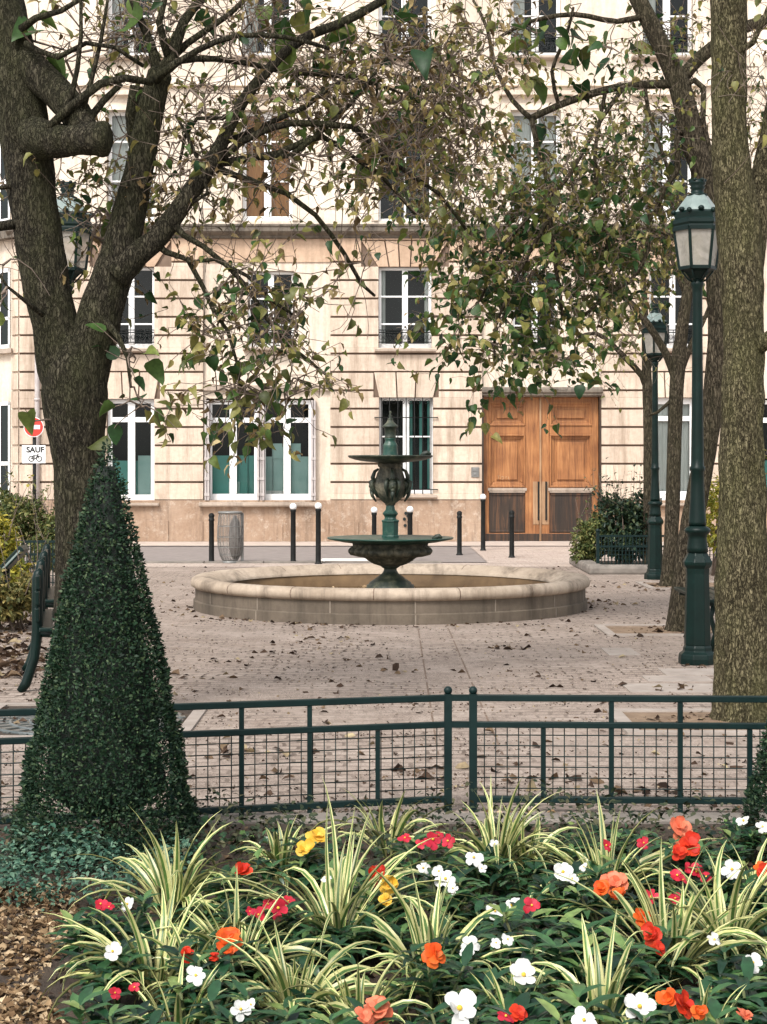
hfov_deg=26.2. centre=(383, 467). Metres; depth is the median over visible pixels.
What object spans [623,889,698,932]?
impatiens plant
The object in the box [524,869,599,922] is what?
leafy bedding plant
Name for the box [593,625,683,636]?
fallen leaves
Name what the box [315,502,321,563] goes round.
bollard
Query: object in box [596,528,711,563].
garden railing
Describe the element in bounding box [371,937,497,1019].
begonia plant
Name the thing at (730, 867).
impatiens plant
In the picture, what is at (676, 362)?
slim tree
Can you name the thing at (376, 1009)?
begonia plant
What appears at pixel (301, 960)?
leafy bedding plant
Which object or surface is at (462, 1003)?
impatiens plant
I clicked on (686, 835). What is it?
begonia plant
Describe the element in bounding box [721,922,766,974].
leafy bedding plant
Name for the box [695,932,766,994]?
impatiens plant
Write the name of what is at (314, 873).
leafy bedding plant
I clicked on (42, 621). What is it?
park bench
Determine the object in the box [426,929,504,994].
impatiens plant
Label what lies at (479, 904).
impatiens plant
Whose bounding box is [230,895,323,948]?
impatiens plant
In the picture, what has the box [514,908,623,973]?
leafy bedding plant
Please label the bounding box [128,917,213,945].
leafy bedding plant
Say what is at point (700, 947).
variegated grass plant
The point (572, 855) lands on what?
leafy bedding plant
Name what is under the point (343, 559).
road marking
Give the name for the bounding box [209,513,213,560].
bollard
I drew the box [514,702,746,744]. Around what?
fallen leaves
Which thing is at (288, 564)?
crossing strip
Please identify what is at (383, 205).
window
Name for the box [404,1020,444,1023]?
leafy bedding plant
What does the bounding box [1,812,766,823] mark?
bed edging
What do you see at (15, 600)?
ochre shrub
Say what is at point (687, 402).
window
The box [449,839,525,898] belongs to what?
impatiens plant
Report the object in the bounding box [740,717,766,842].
clipped cone
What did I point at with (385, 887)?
begonia plant
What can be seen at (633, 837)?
leafy bedding plant
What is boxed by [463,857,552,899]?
leafy bedding plant
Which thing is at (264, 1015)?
leafy bedding plant
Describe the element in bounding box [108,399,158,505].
window
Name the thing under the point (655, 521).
street lamp
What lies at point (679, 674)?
stone slabs
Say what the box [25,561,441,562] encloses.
kerb
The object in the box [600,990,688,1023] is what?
impatiens plant
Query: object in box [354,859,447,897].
leafy bedding plant
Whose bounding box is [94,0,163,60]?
window
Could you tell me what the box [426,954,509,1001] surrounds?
leafy bedding plant
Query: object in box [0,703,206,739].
tree grate
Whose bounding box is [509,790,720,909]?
variegated grass plant
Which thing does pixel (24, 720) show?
fallen leaves
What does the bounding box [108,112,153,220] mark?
window
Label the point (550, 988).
leafy bedding plant
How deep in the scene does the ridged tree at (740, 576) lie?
10.39 m
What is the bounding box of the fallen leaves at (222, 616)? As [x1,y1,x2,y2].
[159,598,617,628]
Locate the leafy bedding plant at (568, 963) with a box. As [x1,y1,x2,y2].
[529,926,662,1009]
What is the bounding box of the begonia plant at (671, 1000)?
[641,987,729,1023]
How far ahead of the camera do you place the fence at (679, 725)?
7.63 m
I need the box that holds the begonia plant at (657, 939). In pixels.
[614,908,695,993]
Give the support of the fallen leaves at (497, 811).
on the square paving
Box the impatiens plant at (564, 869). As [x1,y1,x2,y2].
[525,859,620,918]
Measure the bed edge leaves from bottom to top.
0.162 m
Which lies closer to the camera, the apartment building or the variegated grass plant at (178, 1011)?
the variegated grass plant at (178, 1011)
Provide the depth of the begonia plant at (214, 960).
4.50 m
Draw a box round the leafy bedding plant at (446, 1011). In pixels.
[414,995,545,1022]
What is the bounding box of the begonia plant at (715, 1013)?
[687,998,766,1023]
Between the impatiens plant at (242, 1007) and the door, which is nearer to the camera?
the impatiens plant at (242, 1007)
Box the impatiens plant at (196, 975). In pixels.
[146,965,265,1023]
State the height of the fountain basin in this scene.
0.390 m
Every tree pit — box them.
[594,624,712,635]
[605,708,765,734]
[635,581,713,588]
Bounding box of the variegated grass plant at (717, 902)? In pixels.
[621,840,766,977]
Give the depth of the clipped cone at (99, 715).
6.39 m
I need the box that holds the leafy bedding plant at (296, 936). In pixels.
[268,912,368,968]
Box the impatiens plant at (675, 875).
[641,860,738,908]
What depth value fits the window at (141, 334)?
36.44 m
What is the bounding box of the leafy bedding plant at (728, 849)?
[701,839,754,870]
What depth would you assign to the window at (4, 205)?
35.81 m
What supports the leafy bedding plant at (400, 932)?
on the flower bed at (57, 987)
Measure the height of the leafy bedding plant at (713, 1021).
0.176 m
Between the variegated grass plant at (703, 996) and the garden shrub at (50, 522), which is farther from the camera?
the garden shrub at (50, 522)
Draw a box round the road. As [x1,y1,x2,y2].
[22,547,485,561]
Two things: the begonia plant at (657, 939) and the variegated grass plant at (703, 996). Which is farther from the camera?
the begonia plant at (657, 939)
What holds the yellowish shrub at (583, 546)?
on the square paving
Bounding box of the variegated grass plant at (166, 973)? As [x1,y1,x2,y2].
[131,905,292,1016]
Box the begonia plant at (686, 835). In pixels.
[647,816,722,887]
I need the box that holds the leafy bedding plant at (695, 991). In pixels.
[654,975,766,1023]
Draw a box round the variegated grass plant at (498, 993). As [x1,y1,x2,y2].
[442,961,589,1020]
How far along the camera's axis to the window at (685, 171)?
35.74 m
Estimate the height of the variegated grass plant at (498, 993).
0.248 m
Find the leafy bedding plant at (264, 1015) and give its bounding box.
[244,1013,283,1023]
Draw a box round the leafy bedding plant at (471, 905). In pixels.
[426,896,510,930]
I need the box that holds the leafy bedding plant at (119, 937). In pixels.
[51,909,147,971]
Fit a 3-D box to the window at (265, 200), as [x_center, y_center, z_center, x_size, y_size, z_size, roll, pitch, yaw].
[-2.500,-6.498,35.679,1.084,2.377,0.185,0,0,1]
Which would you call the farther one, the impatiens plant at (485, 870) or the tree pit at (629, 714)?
the tree pit at (629, 714)
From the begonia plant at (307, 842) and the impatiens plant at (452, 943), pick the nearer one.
the impatiens plant at (452, 943)
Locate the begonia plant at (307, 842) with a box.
[275,827,340,891]
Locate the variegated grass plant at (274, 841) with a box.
[230,812,342,894]
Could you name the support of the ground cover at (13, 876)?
on the flower bed at (57, 987)
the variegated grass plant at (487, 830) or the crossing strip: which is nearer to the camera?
the variegated grass plant at (487, 830)
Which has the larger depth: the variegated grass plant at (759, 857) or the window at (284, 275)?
the window at (284, 275)
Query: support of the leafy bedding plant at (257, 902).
on the flower bed at (57, 987)
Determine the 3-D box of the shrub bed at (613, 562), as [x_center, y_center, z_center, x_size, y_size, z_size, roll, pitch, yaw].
[4.817,1.540,26.195,2.930,0.001,2.410,0,0,0]
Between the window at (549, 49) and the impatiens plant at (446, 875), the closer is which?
the impatiens plant at (446, 875)
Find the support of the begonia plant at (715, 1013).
on the flower bed at (57, 987)
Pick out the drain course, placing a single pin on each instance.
(434, 731)
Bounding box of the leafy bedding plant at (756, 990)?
[689,956,766,1023]
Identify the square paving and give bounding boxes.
[0,567,766,823]
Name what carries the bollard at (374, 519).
on the road
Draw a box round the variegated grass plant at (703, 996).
[665,969,761,1022]
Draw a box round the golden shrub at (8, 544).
[0,475,33,582]
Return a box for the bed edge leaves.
[0,611,48,678]
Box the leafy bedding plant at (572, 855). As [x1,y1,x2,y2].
[541,831,615,862]
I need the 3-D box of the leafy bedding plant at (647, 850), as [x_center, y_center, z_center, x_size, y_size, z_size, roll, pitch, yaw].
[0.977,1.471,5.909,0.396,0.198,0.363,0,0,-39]
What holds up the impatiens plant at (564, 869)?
on the flower bed at (57, 987)
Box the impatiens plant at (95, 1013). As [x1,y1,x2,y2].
[53,982,179,1023]
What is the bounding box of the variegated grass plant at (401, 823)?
[311,789,462,857]
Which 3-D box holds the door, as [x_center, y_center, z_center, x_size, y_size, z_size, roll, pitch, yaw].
[3.396,-0.064,35.500,2.593,3.329,0.600,0,0,0]
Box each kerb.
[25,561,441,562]
[569,558,715,574]
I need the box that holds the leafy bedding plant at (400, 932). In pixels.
[344,904,455,967]
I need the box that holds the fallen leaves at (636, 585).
[593,581,668,590]
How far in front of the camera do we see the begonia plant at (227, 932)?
4.68 m
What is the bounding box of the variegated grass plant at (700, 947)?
[535,836,766,989]
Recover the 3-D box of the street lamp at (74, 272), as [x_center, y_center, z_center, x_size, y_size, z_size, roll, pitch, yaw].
[-2.608,-0.383,13.600,0.433,3.968,0.381,0,0,-6]
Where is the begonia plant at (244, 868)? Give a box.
[199,858,290,904]
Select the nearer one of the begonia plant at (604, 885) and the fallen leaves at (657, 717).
the begonia plant at (604, 885)
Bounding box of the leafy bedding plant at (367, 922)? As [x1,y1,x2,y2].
[300,912,418,964]
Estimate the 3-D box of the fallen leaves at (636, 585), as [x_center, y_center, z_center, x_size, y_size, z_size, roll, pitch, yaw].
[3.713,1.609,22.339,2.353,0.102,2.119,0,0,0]
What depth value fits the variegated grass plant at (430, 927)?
4.81 m
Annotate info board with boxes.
[0,545,29,582]
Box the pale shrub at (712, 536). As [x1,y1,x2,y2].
[706,451,766,575]
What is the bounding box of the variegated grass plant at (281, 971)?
[211,915,410,1020]
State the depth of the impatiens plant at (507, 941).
4.63 m
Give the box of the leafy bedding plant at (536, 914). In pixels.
[487,897,620,981]
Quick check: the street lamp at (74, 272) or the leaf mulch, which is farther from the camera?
the street lamp at (74, 272)
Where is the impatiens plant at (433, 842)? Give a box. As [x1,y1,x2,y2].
[382,831,463,887]
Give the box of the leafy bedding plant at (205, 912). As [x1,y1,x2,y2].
[171,887,255,931]
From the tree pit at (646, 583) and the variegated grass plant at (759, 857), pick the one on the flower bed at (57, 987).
the variegated grass plant at (759, 857)
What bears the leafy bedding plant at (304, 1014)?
on the flower bed at (57, 987)
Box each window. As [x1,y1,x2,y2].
[0,148,9,220]
[0,268,11,353]
[0,402,9,501]
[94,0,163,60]
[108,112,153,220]
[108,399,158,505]
[116,268,157,352]
[203,392,274,499]
[232,0,303,60]
[243,112,291,220]
[243,272,293,350]
[248,399,313,499]
[367,0,435,60]
[374,397,437,498]
[375,268,434,352]
[378,112,430,220]
[504,0,563,60]
[511,112,559,220]
[512,272,559,352]
[631,0,692,60]
[643,112,690,220]
[649,268,691,352]
[658,398,691,505]
[763,399,766,484]
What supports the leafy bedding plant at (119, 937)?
on the flower bed at (57, 987)
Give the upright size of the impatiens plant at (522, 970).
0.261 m
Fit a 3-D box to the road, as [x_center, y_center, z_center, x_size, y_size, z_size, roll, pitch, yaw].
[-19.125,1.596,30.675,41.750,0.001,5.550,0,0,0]
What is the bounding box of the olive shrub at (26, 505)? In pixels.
[0,465,53,572]
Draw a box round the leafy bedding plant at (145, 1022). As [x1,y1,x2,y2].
[81,1011,209,1023]
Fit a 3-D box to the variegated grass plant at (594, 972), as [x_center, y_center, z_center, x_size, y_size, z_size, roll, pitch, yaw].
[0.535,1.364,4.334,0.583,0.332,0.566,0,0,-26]
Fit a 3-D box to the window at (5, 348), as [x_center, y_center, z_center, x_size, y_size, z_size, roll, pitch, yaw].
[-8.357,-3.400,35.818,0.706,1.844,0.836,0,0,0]
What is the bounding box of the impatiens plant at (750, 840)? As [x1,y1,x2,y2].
[718,816,766,864]
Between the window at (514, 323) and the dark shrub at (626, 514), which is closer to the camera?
the dark shrub at (626, 514)
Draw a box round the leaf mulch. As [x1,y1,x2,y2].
[0,880,91,1023]
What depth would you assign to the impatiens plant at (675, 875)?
5.52 m
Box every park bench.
[17,559,53,691]
[27,543,54,649]
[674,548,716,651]
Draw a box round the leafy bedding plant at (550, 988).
[500,964,570,1002]
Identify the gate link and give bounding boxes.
[452,694,468,727]
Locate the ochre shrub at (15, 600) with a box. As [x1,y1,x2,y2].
[0,508,48,630]
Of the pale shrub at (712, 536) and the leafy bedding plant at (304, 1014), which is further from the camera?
the pale shrub at (712, 536)
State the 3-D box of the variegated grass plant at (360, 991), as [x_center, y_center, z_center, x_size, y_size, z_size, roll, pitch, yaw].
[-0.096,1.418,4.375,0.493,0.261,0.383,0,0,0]
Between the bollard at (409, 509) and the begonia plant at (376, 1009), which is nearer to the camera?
the begonia plant at (376, 1009)
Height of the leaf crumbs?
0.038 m
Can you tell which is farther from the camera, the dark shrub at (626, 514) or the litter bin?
the litter bin
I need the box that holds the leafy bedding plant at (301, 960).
[244,933,351,986]
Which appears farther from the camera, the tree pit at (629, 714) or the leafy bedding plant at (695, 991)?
the tree pit at (629, 714)
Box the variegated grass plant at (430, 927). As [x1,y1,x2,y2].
[345,864,554,1023]
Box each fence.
[0,686,451,824]
[469,686,766,811]
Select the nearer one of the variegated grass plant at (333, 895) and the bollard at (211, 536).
the variegated grass plant at (333, 895)
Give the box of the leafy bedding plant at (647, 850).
[614,845,698,895]
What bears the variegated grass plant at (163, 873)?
on the flower bed at (57, 987)
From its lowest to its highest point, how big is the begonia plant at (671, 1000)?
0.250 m
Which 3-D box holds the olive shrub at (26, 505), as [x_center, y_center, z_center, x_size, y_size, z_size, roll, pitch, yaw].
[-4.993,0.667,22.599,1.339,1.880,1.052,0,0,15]
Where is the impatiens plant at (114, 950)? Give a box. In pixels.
[53,936,161,1008]
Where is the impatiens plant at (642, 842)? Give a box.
[600,836,657,908]
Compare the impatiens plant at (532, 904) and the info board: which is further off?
the info board
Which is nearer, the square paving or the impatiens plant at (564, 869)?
the impatiens plant at (564, 869)
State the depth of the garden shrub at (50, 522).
21.55 m
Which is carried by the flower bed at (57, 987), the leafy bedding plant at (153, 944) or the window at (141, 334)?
the leafy bedding plant at (153, 944)
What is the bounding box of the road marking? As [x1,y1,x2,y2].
[321,558,367,560]
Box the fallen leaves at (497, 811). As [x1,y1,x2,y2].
[15,803,763,811]
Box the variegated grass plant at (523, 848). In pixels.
[459,803,580,896]
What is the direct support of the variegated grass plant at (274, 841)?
on the flower bed at (57, 987)
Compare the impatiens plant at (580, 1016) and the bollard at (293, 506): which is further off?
the bollard at (293, 506)
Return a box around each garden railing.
[7,540,54,585]
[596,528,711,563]
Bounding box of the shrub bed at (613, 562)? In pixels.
[600,561,641,563]
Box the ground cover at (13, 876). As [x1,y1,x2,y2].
[0,814,197,910]
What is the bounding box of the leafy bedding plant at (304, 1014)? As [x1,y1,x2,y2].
[256,985,350,1023]
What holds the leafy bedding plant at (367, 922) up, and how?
on the flower bed at (57, 987)
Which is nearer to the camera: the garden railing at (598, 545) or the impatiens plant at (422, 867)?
the impatiens plant at (422, 867)
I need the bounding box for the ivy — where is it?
[0,779,766,874]
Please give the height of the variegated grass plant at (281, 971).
0.370 m
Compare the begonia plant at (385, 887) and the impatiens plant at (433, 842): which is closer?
the begonia plant at (385, 887)
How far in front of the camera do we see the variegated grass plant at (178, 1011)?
4.25 m
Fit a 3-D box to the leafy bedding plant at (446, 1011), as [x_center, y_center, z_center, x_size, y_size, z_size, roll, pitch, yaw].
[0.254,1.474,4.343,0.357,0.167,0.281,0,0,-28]
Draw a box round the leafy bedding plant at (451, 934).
[440,915,506,948]
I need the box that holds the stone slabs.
[601,648,713,692]
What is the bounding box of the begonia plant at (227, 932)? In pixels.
[183,927,268,984]
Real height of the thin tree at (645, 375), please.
6.021 m
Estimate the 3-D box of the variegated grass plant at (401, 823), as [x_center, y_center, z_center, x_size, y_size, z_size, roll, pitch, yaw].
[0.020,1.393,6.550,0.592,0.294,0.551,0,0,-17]
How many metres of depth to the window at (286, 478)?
35.77 m
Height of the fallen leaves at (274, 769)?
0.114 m
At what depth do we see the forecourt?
30.35 m
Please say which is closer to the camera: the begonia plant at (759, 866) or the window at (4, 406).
the begonia plant at (759, 866)
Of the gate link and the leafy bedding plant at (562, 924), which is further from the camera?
the gate link
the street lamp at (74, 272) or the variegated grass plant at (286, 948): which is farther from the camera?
the street lamp at (74, 272)
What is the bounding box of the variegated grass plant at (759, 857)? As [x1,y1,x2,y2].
[704,838,766,888]
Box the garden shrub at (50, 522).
[28,474,54,572]
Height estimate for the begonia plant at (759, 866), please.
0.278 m
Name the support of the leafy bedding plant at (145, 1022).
on the flower bed at (57, 987)
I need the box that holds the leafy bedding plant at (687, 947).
[635,890,745,949]
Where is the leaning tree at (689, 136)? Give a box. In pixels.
[355,0,766,631]
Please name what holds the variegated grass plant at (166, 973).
on the flower bed at (57, 987)
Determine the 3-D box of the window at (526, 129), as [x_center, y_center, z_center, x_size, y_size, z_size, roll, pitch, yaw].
[3.272,-6.498,36.044,1.680,2.777,0.912,0,0,0]
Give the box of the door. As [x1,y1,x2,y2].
[482,387,602,540]
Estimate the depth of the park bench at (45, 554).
14.31 m
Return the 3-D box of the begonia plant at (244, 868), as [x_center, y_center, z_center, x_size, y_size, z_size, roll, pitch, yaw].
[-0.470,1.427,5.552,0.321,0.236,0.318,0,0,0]
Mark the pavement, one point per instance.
(528, 543)
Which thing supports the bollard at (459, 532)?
on the road
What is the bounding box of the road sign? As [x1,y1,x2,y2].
[22,417,45,502]
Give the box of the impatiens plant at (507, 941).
[457,932,560,988]
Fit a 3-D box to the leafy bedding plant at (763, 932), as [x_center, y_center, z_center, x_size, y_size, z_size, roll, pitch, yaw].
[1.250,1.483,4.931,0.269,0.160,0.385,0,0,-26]
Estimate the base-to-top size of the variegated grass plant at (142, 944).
0.396 m
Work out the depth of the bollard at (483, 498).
31.76 m
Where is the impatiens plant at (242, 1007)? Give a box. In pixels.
[181,978,318,1023]
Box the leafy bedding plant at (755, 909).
[690,891,766,932]
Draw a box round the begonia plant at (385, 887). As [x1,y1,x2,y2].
[350,865,420,923]
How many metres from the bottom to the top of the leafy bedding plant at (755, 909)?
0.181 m
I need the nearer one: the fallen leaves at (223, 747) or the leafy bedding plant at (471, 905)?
the leafy bedding plant at (471, 905)
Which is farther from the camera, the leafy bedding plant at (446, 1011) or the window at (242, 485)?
the window at (242, 485)
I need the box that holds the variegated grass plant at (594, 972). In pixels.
[499,910,681,1023]
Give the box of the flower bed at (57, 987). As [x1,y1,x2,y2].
[0,824,766,1023]
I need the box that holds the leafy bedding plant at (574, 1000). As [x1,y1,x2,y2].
[473,983,626,1023]
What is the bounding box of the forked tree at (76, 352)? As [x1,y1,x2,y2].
[0,0,563,681]
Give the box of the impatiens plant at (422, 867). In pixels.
[321,862,430,904]
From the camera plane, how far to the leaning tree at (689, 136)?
16.09 m
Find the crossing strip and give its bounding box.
[24,563,574,566]
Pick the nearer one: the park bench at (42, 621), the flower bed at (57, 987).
the flower bed at (57, 987)
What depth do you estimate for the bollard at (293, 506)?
27.71 m
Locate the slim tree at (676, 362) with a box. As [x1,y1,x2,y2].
[555,175,707,585]
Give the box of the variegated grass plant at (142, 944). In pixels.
[38,872,254,1019]
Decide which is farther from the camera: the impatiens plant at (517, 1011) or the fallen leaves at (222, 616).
the fallen leaves at (222, 616)
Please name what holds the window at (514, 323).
in the apartment building
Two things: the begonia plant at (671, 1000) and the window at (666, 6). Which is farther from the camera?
the window at (666, 6)
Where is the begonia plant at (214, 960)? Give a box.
[151,938,249,999]
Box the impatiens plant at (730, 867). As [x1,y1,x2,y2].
[687,859,763,913]
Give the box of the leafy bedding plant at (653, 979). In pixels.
[563,961,687,1006]
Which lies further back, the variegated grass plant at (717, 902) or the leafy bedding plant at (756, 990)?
the variegated grass plant at (717, 902)
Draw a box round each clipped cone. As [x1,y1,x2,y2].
[7,438,199,874]
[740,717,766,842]
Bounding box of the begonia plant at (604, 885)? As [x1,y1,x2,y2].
[557,871,658,938]
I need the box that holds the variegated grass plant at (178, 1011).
[114,951,267,1023]
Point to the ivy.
(303, 818)
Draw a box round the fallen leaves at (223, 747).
[170,599,756,806]
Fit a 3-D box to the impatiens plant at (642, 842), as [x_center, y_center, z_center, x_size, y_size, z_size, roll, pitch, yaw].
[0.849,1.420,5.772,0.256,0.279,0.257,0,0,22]
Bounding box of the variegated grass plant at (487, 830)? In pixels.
[408,778,569,880]
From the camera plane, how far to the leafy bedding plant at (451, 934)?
5.09 m
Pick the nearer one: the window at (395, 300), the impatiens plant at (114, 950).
the impatiens plant at (114, 950)
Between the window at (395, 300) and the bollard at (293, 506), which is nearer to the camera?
the bollard at (293, 506)
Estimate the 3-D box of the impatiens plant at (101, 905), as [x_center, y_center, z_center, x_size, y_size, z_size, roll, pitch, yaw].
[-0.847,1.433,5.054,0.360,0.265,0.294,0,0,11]
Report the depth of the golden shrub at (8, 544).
18.64 m
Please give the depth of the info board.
17.34 m
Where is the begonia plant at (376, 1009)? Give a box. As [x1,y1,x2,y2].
[297,995,409,1023]
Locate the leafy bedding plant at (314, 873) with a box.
[295,850,369,890]
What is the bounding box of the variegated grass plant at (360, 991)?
[265,955,431,1023]
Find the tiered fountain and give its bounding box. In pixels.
[327,411,452,587]
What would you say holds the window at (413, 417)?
in the apartment building
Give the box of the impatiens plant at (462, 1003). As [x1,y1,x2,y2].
[411,988,500,1023]
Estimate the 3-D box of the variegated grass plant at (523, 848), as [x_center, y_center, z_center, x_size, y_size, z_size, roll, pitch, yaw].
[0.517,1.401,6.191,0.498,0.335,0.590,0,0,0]
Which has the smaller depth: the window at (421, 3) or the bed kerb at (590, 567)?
the bed kerb at (590, 567)
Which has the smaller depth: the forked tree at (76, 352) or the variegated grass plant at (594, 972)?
the variegated grass plant at (594, 972)
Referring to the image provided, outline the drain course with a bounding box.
[418,629,503,754]
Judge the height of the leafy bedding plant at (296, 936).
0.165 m
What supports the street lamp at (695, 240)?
on the square paving
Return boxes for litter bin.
[217,511,243,562]
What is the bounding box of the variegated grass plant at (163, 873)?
[64,806,273,924]
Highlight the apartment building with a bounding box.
[0,0,766,541]
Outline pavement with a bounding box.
[20,541,710,545]
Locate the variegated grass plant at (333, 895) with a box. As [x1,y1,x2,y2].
[175,774,489,949]
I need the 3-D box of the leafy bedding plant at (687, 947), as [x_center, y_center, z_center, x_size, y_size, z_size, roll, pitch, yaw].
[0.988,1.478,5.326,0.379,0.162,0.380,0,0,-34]
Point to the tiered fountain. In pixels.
(390, 550)
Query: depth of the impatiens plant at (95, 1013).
4.17 m
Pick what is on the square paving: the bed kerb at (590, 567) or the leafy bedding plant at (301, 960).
the bed kerb at (590, 567)
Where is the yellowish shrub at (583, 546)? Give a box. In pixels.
[568,489,614,563]
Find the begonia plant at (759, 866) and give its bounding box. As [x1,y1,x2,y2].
[712,861,766,933]
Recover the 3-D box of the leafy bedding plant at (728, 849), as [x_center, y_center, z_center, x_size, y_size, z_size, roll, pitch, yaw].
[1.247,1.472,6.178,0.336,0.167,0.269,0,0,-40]
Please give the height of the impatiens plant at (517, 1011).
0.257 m
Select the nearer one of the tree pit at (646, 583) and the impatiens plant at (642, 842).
the impatiens plant at (642, 842)
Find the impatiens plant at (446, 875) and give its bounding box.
[396,865,495,929]
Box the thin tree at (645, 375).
[558,204,675,563]
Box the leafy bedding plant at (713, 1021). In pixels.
[677,1006,740,1023]
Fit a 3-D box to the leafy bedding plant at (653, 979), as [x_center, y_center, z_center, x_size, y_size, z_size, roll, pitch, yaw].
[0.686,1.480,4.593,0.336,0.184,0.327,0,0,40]
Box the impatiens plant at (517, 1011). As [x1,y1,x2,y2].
[448,1003,572,1023]
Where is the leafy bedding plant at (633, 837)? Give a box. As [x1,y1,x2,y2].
[569,826,662,854]
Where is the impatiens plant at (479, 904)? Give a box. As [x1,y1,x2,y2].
[454,897,537,948]
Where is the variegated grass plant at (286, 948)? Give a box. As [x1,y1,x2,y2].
[135,869,350,1002]
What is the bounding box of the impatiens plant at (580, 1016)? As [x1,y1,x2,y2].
[535,997,596,1023]
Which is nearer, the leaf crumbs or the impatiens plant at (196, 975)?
the impatiens plant at (196, 975)
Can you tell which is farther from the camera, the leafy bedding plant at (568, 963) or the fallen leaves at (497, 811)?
the fallen leaves at (497, 811)
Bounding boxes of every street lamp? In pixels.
[49,180,93,661]
[641,303,668,579]
[671,177,718,665]
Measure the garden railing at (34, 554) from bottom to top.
0.795 m
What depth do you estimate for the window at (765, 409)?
36.52 m
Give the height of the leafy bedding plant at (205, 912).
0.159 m
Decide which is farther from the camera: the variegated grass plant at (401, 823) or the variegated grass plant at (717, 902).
the variegated grass plant at (401, 823)
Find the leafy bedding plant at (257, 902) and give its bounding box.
[207,887,291,931]
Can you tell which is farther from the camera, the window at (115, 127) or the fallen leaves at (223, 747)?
the window at (115, 127)
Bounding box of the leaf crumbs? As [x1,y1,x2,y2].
[0,580,757,811]
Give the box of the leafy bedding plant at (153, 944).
[93,930,182,966]
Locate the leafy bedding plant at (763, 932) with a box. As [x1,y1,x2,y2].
[758,925,766,961]
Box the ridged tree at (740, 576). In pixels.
[689,0,766,722]
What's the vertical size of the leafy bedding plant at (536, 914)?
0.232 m
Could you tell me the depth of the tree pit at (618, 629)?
16.16 m
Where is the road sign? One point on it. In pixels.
(34, 453)
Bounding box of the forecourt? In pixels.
[470,546,714,562]
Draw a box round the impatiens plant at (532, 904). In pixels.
[474,897,563,958]
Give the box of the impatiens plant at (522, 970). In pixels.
[457,958,572,1016]
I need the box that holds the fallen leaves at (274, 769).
[0,566,755,811]
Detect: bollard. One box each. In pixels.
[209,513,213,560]
[290,503,296,560]
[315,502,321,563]
[371,507,376,534]
[406,506,413,534]
[456,511,462,554]
[480,494,485,550]
[508,510,514,557]
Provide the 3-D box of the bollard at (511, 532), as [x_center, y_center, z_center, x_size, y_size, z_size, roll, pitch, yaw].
[2.280,1.176,29.300,0.124,0.848,0.121,0,0,0]
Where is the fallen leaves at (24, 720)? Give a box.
[3,711,225,730]
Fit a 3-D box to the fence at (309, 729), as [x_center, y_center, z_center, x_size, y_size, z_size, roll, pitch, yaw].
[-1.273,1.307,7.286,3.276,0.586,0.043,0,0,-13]
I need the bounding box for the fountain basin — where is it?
[191,564,589,624]
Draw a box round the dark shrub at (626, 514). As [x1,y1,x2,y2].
[584,457,665,563]
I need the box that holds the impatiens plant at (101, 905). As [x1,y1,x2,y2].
[43,889,161,965]
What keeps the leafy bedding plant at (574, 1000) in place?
on the flower bed at (57, 987)
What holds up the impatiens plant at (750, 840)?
on the flower bed at (57, 987)
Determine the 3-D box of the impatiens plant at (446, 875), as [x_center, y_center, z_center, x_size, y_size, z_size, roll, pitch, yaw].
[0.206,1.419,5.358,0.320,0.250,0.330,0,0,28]

